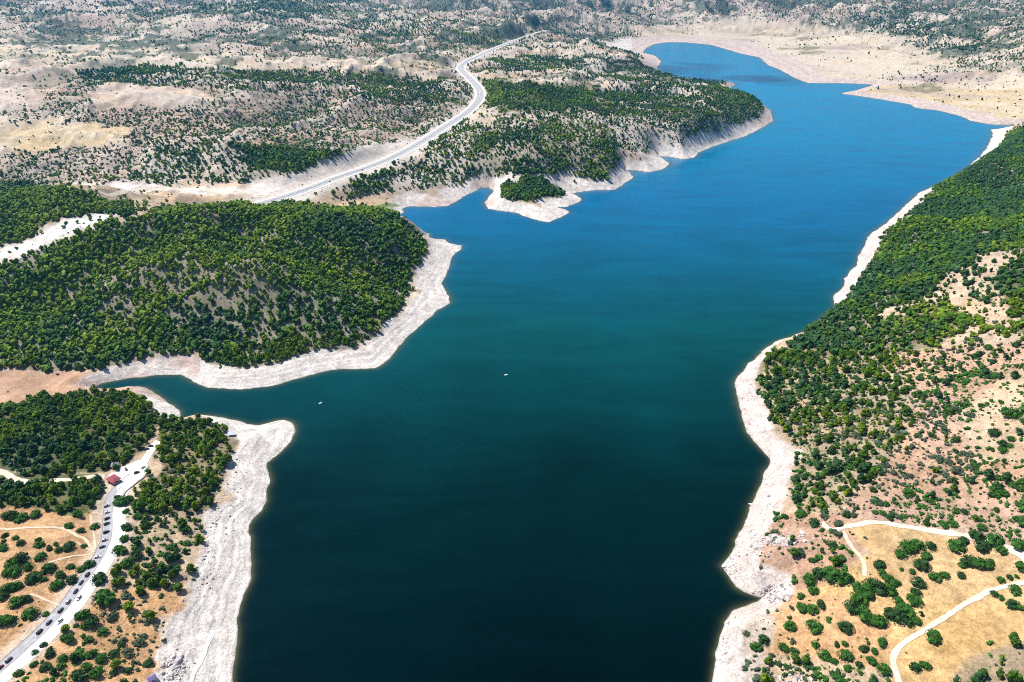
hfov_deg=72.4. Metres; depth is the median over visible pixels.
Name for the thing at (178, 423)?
pine tree
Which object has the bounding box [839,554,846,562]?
round shrub
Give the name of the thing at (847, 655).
round shrub
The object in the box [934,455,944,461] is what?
round shrub
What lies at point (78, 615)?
round shrub
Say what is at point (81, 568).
round shrub
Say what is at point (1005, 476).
pine tree
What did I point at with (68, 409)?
pine tree
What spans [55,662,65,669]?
round shrub
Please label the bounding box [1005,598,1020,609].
round shrub
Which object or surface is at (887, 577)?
round shrub
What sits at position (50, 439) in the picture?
pine tree
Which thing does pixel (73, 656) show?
pine tree
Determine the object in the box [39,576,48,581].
round shrub
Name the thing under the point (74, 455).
pine tree
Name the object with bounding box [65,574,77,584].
round shrub
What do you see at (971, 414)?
round shrub
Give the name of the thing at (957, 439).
round shrub
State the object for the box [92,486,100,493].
pine tree
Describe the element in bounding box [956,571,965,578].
round shrub
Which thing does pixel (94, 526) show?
round shrub
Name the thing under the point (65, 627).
pine tree
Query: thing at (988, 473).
pine tree
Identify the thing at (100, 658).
round shrub
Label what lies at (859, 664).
round shrub
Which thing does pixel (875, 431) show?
pine tree
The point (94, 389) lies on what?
pine tree
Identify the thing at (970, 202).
pine forest
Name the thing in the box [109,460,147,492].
car park
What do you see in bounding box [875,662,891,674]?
round shrub
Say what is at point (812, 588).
round shrub
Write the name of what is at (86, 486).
pine tree
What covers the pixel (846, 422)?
pine tree
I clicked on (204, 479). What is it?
pine tree
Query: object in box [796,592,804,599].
round shrub
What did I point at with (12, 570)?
round shrub
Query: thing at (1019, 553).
dirt track
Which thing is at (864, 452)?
pine tree
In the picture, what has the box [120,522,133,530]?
round shrub
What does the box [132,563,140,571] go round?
pine tree
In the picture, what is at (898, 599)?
round shrub
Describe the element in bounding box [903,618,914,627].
round shrub
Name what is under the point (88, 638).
round shrub
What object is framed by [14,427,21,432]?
pine tree
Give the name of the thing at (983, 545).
round shrub
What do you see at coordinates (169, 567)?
pine tree
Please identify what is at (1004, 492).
round shrub
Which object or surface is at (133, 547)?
round shrub
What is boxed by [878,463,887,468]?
round shrub
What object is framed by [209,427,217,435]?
pine tree
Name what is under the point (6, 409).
pine tree
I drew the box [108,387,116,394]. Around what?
pine tree
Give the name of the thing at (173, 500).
pine tree
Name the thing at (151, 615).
pine tree
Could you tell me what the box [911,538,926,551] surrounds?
round shrub
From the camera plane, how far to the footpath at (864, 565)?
501.68 m
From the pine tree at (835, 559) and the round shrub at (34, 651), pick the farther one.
the pine tree at (835, 559)
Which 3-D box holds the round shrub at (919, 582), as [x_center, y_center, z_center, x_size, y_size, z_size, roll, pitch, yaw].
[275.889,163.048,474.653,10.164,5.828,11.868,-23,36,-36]
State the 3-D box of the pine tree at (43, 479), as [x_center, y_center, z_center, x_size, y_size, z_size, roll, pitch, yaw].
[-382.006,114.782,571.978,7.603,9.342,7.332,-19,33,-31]
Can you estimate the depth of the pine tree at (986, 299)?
763.90 m
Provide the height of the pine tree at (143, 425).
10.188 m
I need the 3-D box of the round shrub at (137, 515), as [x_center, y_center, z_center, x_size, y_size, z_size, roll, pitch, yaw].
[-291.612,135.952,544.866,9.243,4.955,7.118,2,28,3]
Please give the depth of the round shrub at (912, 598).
462.91 m
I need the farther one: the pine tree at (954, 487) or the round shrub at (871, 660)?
the pine tree at (954, 487)
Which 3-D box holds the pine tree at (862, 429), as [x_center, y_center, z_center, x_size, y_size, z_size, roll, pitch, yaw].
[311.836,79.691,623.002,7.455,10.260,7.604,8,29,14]
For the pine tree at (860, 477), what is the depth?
566.11 m
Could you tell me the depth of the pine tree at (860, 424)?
628.41 m
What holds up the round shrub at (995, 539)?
on the ground
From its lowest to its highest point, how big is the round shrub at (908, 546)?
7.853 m
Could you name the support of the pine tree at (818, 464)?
on the ground
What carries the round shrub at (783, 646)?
on the ground
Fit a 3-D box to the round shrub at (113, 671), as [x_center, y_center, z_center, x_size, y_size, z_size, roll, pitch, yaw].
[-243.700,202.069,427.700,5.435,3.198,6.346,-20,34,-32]
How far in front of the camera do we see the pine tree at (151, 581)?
488.66 m
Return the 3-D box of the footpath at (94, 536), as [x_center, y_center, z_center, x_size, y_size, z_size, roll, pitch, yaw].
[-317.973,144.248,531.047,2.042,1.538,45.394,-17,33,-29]
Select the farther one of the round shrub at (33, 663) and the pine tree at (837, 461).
the pine tree at (837, 461)
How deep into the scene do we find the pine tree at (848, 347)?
766.89 m
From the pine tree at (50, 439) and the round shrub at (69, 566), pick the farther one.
the pine tree at (50, 439)
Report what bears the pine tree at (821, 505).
on the ground
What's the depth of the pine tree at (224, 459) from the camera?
616.73 m
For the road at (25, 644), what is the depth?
476.12 m
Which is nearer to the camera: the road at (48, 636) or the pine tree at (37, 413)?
the road at (48, 636)
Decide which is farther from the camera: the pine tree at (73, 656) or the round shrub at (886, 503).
the round shrub at (886, 503)
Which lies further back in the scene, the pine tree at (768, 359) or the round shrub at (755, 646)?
the pine tree at (768, 359)
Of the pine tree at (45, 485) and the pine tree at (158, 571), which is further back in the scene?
the pine tree at (45, 485)
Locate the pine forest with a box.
[0,0,1023,681]
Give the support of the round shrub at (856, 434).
on the ground
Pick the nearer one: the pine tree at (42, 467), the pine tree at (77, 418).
the pine tree at (42, 467)
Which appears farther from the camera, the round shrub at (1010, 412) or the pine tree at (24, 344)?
the pine tree at (24, 344)
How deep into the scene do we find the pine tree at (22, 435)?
623.73 m
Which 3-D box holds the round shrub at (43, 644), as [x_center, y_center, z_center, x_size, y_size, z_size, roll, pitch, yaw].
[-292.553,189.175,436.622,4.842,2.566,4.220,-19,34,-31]
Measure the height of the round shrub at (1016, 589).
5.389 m
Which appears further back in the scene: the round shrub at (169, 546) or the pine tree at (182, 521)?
the pine tree at (182, 521)
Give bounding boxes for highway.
[265,30,546,203]
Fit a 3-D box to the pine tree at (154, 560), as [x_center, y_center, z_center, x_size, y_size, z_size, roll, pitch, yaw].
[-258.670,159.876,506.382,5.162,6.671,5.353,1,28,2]
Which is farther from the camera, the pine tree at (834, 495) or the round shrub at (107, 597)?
the pine tree at (834, 495)
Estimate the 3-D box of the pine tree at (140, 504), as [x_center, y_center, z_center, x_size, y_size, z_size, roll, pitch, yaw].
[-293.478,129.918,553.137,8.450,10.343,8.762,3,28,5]
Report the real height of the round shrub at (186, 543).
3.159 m
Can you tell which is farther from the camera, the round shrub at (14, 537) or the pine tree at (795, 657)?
the round shrub at (14, 537)
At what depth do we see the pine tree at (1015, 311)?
709.20 m
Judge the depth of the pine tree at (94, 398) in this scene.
689.80 m
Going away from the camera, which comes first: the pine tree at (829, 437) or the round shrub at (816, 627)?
the round shrub at (816, 627)
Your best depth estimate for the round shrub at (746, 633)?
464.43 m
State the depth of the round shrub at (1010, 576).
466.82 m
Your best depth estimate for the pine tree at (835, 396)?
678.65 m
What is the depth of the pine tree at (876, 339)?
767.48 m
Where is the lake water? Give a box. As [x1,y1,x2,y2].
[96,42,1012,681]
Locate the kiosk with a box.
[106,474,120,484]
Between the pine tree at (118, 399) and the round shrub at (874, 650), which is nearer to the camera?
the round shrub at (874, 650)
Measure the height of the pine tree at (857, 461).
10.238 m
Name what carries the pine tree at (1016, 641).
on the ground
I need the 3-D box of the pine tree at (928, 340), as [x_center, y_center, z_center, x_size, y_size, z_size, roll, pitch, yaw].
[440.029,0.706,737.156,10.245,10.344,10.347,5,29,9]
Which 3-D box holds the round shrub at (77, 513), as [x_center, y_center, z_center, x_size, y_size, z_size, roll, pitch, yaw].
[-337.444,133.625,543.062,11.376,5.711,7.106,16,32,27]
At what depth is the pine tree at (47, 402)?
684.77 m
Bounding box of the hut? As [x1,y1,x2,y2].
[146,673,156,681]
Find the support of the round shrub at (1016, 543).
on the ground
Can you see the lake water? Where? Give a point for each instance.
(570, 496)
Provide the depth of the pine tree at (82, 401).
688.07 m
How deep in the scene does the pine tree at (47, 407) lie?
674.31 m
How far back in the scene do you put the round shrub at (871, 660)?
429.99 m
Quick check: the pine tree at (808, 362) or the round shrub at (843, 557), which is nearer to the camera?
the round shrub at (843, 557)
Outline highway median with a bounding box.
[260,30,545,203]
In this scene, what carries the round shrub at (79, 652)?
on the ground
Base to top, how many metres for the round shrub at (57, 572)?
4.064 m
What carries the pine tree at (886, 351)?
on the ground
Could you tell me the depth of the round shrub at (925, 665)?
423.83 m
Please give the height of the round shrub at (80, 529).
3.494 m
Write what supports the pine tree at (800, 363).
on the ground
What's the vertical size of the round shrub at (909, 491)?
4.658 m
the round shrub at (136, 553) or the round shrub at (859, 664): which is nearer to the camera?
the round shrub at (859, 664)
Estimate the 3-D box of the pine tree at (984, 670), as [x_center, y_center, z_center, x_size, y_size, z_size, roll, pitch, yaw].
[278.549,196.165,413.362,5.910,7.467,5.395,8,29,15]
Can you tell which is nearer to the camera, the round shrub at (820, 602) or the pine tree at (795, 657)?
the pine tree at (795, 657)
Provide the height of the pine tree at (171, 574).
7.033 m
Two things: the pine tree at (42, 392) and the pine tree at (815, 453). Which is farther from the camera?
the pine tree at (42, 392)
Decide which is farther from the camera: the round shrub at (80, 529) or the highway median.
the highway median
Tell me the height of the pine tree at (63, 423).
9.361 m
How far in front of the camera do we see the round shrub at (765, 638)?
456.12 m
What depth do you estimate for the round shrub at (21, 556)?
493.99 m
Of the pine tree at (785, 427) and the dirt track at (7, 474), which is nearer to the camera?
the dirt track at (7, 474)
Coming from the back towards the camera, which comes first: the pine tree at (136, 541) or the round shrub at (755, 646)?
the pine tree at (136, 541)
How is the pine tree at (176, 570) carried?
on the ground
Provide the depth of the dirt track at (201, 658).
454.00 m
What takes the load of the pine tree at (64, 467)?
on the ground
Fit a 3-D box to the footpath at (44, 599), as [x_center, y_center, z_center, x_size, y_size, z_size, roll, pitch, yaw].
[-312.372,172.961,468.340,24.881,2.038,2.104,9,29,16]
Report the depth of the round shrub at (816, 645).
446.75 m
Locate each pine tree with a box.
[0,421,9,427]
[1,402,11,407]
[1,405,12,413]
[1,435,8,443]
[2,479,14,489]
[9,496,16,503]
[13,480,24,488]
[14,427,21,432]
[15,406,24,412]
[15,413,25,420]
[16,449,25,456]
[17,431,28,440]
[17,456,25,464]
[17,495,26,504]
[20,487,27,494]
[21,341,27,347]
[21,426,31,431]
[22,401,30,408]
[25,353,33,359]
[26,407,33,415]
[26,433,35,441]
[26,442,38,451]
[27,397,36,403]
[29,483,39,492]
[30,421,39,428]
[32,409,43,417]
[33,435,40,442]
[37,454,47,461]
[38,449,49,456]
[39,389,48,396]
[39,465,48,473]
[39,476,49,482]
[40,416,48,422]
[40,422,50,427]
[41,482,49,491]
[42,393,50,399]
[43,503,49,509]
[44,400,52,405]
[44,404,52,410]
[45,437,54,442]
[48,443,55,450]
[48,483,58,492]
[49,667,56,674]
[55,436,61,442]
[55,445,63,452]
[55,503,63,511]
[58,481,64,487]
[60,420,69,427]
[60,624,70,632]
[61,455,73,463]
[61,463,67,470]
[62,425,71,432]
[62,442,69,449]
[64,502,73,509]
[65,407,73,414]
[67,469,73,475]
[68,495,77,503]
[68,652,77,661]
[70,451,78,459]
[73,415,81,422]
[77,439,88,448]
[78,397,87,404]
[78,457,84,464]
[78,489,85,495]
[81,417,88,424]
[81,453,89,460]
[81,483,92,490]
[82,432,92,439]
[84,491,90,498]
[87,499,94,506]
[91,387,98,393]
[91,396,99,403]
[91,440,100,445]
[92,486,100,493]
[95,422,103,427]
[96,451,106,460]
[99,391,105,397]
[103,395,111,401]
[103,407,109,413]
[104,436,114,443]
[107,443,114,450]
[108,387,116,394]
[108,411,116,419]
[108,430,117,435]
[108,448,116,455]
[109,568,117,575]
[110,658,121,668]
[115,396,122,402]
[115,563,122,571]
[115,578,122,585]
[117,576,125,583]
[118,346,126,352]
[122,601,134,610]
[130,412,136,418]
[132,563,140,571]
[133,538,141,545]
[135,500,146,509]
[135,585,144,594]
[137,403,144,409]
[137,413,143,420]
[138,480,146,488]
[139,422,146,429]
[139,487,150,495]
[141,571,149,579]
[146,400,153,407]
[146,480,153,488]
[146,503,156,511]
[146,577,156,586]
[147,610,155,619]
[151,558,158,564]
[154,568,162,575]
[155,444,162,452]
[155,574,160,582]
[156,562,165,569]
[157,417,166,426]
[158,503,165,510]
[159,495,167,502]
[160,433,168,440]
[160,578,168,586]
[165,453,175,462]
[165,553,173,560]
[166,475,174,483]
[166,564,173,571]
[167,570,175,577]
[169,496,180,506]
[171,485,179,492]
[172,567,179,575]
[173,421,182,427]
[173,582,182,590]
[175,451,182,458]
[175,476,184,483]
[177,481,183,487]
[177,517,187,527]
[182,504,189,511]
[183,483,192,492]
[183,496,192,503]
[186,418,193,424]
[186,563,193,571]
[191,501,198,508]
[194,533,201,540]
[200,475,207,483]
[200,486,209,494]
[202,448,208,455]
[206,417,212,423]
[207,478,216,486]
[207,496,213,502]
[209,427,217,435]
[220,455,229,464]
[221,349,227,354]
[221,424,228,431]
[237,356,243,363]
[764,356,771,363]
[771,367,777,374]
[779,403,787,411]
[782,423,788,430]
[790,413,796,420]
[790,547,798,556]
[791,653,800,662]
[792,493,801,501]
[797,360,804,366]
[797,382,804,388]
[800,408,806,416]
[800,654,810,664]
[801,369,807,375]
[805,360,811,366]
[811,450,819,457]
[814,461,823,467]
[818,501,825,508]
[826,433,833,441]
[826,464,834,472]
[829,447,833,453]
[829,490,838,500]
[830,393,839,402]
[830,555,841,563]
[831,371,840,378]
[833,459,842,465]
[834,342,841,347]
[835,462,844,469]
[839,351,845,358]
[839,378,848,386]
[840,403,847,411]
[841,364,849,371]
[843,398,851,405]
[843,418,851,424]
[845,344,852,349]
[852,457,861,465]
[857,421,866,427]
[857,473,864,481]
[858,425,866,433]
[858,462,869,471]
[860,448,868,456]
[864,474,871,480]
[867,385,875,393]
[872,428,878,435]
[873,336,880,342]
[874,371,882,378]
[882,372,891,380]
[883,349,889,355]
[886,399,894,405]
[890,382,897,390]
[893,376,900,382]
[898,337,904,343]
[899,386,907,393]
[901,406,910,415]
[922,321,931,328]
[925,337,933,344]
[929,490,935,497]
[934,390,942,398]
[941,377,950,384]
[945,315,951,321]
[950,483,958,490]
[978,668,988,678]
[981,367,990,374]
[982,296,990,302]
[983,469,994,477]
[996,483,1002,489]
[998,439,1006,446]
[1001,471,1011,481]
[1005,307,1012,315]
[1009,300,1017,307]
[1010,370,1018,377]
[1010,637,1021,646]
[1013,309,1020,316]
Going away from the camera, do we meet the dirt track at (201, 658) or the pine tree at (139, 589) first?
the dirt track at (201, 658)
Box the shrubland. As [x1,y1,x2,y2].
[0,0,1023,681]
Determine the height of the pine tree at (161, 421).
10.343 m
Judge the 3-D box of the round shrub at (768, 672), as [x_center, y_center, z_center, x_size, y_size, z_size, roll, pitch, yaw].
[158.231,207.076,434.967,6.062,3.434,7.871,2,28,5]
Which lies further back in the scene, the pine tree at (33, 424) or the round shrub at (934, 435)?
the pine tree at (33, 424)
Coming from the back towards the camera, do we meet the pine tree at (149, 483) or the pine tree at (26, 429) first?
the pine tree at (26, 429)
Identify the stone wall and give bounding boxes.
[123,465,148,495]
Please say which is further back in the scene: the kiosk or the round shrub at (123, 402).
the round shrub at (123, 402)
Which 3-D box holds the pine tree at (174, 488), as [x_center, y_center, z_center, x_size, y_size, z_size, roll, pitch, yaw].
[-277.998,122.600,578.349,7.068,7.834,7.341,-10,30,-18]
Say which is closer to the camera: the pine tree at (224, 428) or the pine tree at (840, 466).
the pine tree at (840, 466)
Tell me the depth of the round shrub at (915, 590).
468.81 m
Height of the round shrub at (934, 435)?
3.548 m
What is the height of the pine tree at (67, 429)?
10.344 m
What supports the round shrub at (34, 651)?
on the ground
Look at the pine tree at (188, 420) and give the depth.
664.55 m
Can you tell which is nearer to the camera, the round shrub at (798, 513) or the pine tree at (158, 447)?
the round shrub at (798, 513)
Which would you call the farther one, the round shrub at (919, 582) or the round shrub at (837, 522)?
the round shrub at (837, 522)
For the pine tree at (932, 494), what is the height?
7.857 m
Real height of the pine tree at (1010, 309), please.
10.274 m
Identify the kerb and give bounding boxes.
[0,474,127,660]
[0,475,128,672]
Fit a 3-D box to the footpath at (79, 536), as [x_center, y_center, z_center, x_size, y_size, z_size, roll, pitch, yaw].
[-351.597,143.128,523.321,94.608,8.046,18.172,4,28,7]
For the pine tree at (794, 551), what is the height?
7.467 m
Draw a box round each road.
[0,482,135,681]
[0,486,116,671]
[134,440,159,467]
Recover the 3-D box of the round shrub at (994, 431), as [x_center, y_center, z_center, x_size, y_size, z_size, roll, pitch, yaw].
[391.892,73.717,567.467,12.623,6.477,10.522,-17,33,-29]
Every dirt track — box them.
[0,469,105,483]
[89,185,279,196]
[189,630,214,681]
[819,520,1023,561]
[890,580,1023,681]
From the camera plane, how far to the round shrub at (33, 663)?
423.24 m
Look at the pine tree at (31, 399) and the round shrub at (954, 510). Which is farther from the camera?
the pine tree at (31, 399)
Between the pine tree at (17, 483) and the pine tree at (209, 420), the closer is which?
the pine tree at (17, 483)
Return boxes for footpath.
[0,526,93,549]
[30,593,60,605]
[49,553,92,562]
[89,514,95,548]
[842,531,866,575]
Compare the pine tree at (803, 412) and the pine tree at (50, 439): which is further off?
the pine tree at (803, 412)
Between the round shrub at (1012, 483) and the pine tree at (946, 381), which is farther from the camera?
the pine tree at (946, 381)
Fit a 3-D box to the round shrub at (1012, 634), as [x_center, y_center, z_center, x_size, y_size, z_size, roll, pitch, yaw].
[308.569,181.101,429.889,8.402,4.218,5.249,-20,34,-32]
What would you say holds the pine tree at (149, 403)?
on the ground
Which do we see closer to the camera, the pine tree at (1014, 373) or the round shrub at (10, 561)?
the round shrub at (10, 561)
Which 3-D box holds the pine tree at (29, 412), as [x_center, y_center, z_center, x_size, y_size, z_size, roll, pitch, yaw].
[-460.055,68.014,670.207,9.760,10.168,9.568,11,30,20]
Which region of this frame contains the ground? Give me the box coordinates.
[0,0,1023,681]
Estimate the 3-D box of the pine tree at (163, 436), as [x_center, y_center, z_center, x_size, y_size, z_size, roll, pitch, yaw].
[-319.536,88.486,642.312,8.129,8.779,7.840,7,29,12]
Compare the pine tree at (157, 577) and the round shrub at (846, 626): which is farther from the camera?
the pine tree at (157, 577)
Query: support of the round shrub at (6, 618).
on the ground
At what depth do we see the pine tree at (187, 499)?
566.58 m
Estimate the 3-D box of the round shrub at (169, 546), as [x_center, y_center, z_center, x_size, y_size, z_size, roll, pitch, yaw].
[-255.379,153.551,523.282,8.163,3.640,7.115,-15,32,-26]
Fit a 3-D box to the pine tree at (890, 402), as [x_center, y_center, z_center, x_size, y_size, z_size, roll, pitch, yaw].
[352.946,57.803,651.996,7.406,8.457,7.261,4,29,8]
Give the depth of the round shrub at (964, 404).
615.51 m
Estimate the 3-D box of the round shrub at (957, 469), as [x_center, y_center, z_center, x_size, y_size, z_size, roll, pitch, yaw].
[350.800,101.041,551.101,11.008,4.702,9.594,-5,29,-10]
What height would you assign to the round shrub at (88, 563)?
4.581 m
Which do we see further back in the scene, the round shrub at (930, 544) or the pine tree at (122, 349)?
the pine tree at (122, 349)
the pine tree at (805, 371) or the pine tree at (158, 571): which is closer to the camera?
the pine tree at (158, 571)
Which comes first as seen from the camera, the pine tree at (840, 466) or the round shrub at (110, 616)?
the round shrub at (110, 616)
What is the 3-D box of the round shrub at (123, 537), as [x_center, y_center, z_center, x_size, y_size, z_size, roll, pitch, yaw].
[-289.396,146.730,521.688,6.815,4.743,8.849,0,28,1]
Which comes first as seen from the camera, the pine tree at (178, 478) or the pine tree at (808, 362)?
the pine tree at (178, 478)
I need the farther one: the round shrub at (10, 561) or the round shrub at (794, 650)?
the round shrub at (10, 561)
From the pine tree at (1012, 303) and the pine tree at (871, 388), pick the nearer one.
the pine tree at (871, 388)
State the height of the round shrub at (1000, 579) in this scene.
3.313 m
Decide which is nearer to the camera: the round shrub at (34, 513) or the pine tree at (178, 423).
the round shrub at (34, 513)
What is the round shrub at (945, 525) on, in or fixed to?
on the ground
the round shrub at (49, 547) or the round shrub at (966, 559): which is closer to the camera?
the round shrub at (966, 559)
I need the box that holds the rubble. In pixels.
[160,367,820,681]
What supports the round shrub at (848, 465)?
on the ground
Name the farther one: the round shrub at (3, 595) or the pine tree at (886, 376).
the pine tree at (886, 376)
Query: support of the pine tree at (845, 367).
on the ground
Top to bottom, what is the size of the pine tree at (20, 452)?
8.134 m
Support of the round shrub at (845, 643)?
on the ground
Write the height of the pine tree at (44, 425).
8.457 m
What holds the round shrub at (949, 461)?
on the ground
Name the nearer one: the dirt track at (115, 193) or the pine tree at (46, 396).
the pine tree at (46, 396)
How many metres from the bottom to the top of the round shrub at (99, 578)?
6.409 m
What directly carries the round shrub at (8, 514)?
on the ground
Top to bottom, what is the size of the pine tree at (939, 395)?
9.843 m
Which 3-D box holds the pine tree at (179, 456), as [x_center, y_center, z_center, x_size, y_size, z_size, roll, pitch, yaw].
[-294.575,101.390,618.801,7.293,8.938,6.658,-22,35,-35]
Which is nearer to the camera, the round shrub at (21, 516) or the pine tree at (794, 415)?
the round shrub at (21, 516)
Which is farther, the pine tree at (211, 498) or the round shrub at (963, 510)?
the pine tree at (211, 498)
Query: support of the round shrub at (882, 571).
on the ground
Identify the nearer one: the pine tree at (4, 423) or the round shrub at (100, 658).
the round shrub at (100, 658)
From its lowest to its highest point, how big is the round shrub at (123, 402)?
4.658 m
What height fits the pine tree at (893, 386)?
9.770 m
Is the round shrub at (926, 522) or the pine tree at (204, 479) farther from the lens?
the pine tree at (204, 479)
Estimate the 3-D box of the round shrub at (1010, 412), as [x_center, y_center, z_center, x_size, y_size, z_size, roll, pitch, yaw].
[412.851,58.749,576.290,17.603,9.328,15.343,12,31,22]
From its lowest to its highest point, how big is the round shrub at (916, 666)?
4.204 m
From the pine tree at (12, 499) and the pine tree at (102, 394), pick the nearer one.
the pine tree at (12, 499)
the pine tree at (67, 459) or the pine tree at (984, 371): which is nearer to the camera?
the pine tree at (67, 459)
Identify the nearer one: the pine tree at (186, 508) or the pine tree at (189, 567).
the pine tree at (189, 567)
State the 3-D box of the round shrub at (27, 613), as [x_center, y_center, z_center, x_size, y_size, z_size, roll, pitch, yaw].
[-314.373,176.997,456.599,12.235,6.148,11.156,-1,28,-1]
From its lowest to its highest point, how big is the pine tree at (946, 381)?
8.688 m
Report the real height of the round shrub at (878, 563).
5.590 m
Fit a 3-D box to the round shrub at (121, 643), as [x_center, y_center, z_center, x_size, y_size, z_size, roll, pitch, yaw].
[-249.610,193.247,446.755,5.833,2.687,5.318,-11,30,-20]
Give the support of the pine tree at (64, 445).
on the ground
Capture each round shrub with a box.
[0,510,18,519]
[0,532,8,538]
[0,543,8,551]
[0,564,20,578]
[0,582,17,592]
[0,591,8,600]
[0,613,14,626]
[3,557,17,567]
[6,595,23,608]
[11,535,19,540]
[11,580,22,591]
[12,668,24,676]
[13,511,27,522]
[13,551,28,564]
[16,539,25,546]
[18,595,32,602]
[20,562,35,571]
[20,606,40,620]
[23,571,42,584]
[29,508,40,518]
[29,660,38,668]
[30,649,38,654]
[32,540,45,548]
[34,551,46,561]
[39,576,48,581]
[39,641,46,647]
[39,661,51,672]
[40,562,56,575]
[41,611,49,616]
[44,646,54,657]
[46,544,52,551]
[48,578,64,591]
[54,546,62,553]
[54,570,63,577]
[55,572,66,578]
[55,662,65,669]
[56,653,69,661]
[59,633,74,642]
[62,540,75,551]
[64,522,74,528]
[65,563,74,568]
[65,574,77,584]
[68,669,85,681]
[72,509,83,516]
[73,609,90,621]
[75,527,84,532]
[75,565,86,572]
[75,648,86,659]
[79,662,92,670]
[81,635,92,644]
[83,559,94,568]
[83,613,101,630]
[84,648,99,658]
[86,665,106,679]
[89,522,100,529]
[90,571,106,585]
[91,589,116,607]
[95,652,106,664]
[96,627,108,637]
[106,612,115,621]
[107,649,119,658]
[109,668,117,675]
[111,545,126,555]
[112,495,130,506]
[117,641,125,646]
[118,399,127,405]
[119,534,128,541]
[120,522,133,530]
[120,556,135,567]
[122,647,131,654]
[123,651,132,658]
[123,667,131,673]
[129,548,143,559]
[131,544,139,550]
[132,512,142,519]
[133,637,144,645]
[142,658,153,667]
[147,477,157,481]
[165,543,174,550]
[166,583,173,591]
[181,540,190,545]
[741,630,750,636]
[749,641,762,651]
[758,634,769,645]
[762,669,770,678]
[777,642,789,652]
[783,620,796,631]
[789,647,799,654]
[794,509,807,517]
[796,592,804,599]
[796,602,806,612]
[801,572,816,585]
[804,619,823,634]
[805,603,819,613]
[807,585,819,594]
[808,518,821,526]
[810,640,819,648]
[811,567,824,579]
[812,670,821,678]
[816,599,825,609]
[816,648,831,660]
[820,513,828,519]
[821,565,843,584]
[827,540,837,548]
[829,658,838,663]
[831,672,842,681]
[833,519,843,526]
[835,567,851,583]
[836,620,854,633]
[836,648,853,661]
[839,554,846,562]
[840,510,850,517]
[841,640,848,646]
[842,599,860,615]
[844,664,851,671]
[845,463,853,469]
[850,431,861,439]
[850,590,868,605]
[851,580,875,598]
[855,661,864,668]
[858,604,871,624]
[858,644,869,652]
[864,578,888,595]
[865,656,877,665]
[869,486,877,492]
[869,613,888,628]
[870,647,877,655]
[872,559,885,568]
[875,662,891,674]
[877,433,885,439]
[877,499,883,505]
[877,568,886,577]
[877,636,886,648]
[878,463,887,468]
[882,573,893,581]
[882,582,897,595]
[882,607,907,623]
[883,501,889,506]
[886,513,893,521]
[888,425,900,432]
[888,578,901,585]
[893,596,904,605]
[894,549,907,558]
[895,513,902,519]
[895,601,915,619]
[897,539,917,554]
[898,464,905,468]
[902,487,916,496]
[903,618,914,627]
[906,593,923,606]
[908,661,922,673]
[909,576,926,587]
[909,587,922,595]
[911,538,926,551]
[911,615,922,624]
[913,558,931,571]
[917,392,927,398]
[918,660,931,669]
[920,551,932,559]
[923,518,929,525]
[925,541,936,551]
[925,628,941,643]
[927,432,936,437]
[927,498,934,504]
[928,571,941,582]
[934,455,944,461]
[938,571,950,578]
[942,523,949,528]
[944,458,952,463]
[946,538,966,551]
[947,520,957,527]
[950,436,961,442]
[950,466,964,473]
[950,508,959,513]
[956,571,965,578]
[957,536,969,544]
[957,562,967,567]
[959,508,969,513]
[959,554,976,566]
[960,402,969,406]
[965,411,975,417]
[968,529,986,541]
[971,556,986,569]
[973,539,990,551]
[976,523,988,530]
[982,558,994,568]
[983,344,993,350]
[985,532,1004,545]
[987,427,1001,437]
[988,359,997,363]
[988,485,998,492]
[989,590,999,597]
[992,544,1008,554]
[996,576,1005,583]
[997,446,1008,452]
[998,489,1009,496]
[1000,406,1023,419]
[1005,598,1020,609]
[1006,435,1015,441]
[1006,443,1015,447]
[1006,574,1013,580]
[1007,583,1021,595]
[1008,631,1018,639]
[1009,480,1018,486]
[1009,538,1023,549]
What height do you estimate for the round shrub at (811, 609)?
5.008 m
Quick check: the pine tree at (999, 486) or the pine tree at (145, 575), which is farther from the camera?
the pine tree at (999, 486)
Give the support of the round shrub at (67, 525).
on the ground
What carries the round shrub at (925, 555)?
on the ground
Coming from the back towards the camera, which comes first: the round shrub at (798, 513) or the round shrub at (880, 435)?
the round shrub at (880, 435)
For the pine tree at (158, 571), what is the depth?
497.18 m
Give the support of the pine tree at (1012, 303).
on the ground
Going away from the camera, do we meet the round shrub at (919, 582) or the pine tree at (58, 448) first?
the round shrub at (919, 582)
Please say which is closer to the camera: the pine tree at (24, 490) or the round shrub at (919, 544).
the round shrub at (919, 544)
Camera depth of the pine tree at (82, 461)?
598.50 m
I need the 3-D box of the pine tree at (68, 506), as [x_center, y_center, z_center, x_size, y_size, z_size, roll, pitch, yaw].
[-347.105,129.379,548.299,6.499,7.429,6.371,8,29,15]
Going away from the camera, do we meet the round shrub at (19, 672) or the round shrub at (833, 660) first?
the round shrub at (19, 672)
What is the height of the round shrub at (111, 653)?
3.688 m
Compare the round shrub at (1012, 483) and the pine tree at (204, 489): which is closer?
the round shrub at (1012, 483)
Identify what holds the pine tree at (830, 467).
on the ground
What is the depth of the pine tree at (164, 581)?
491.62 m
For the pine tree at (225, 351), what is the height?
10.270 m
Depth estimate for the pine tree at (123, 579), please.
484.54 m
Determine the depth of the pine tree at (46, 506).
545.51 m
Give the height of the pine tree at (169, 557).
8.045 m

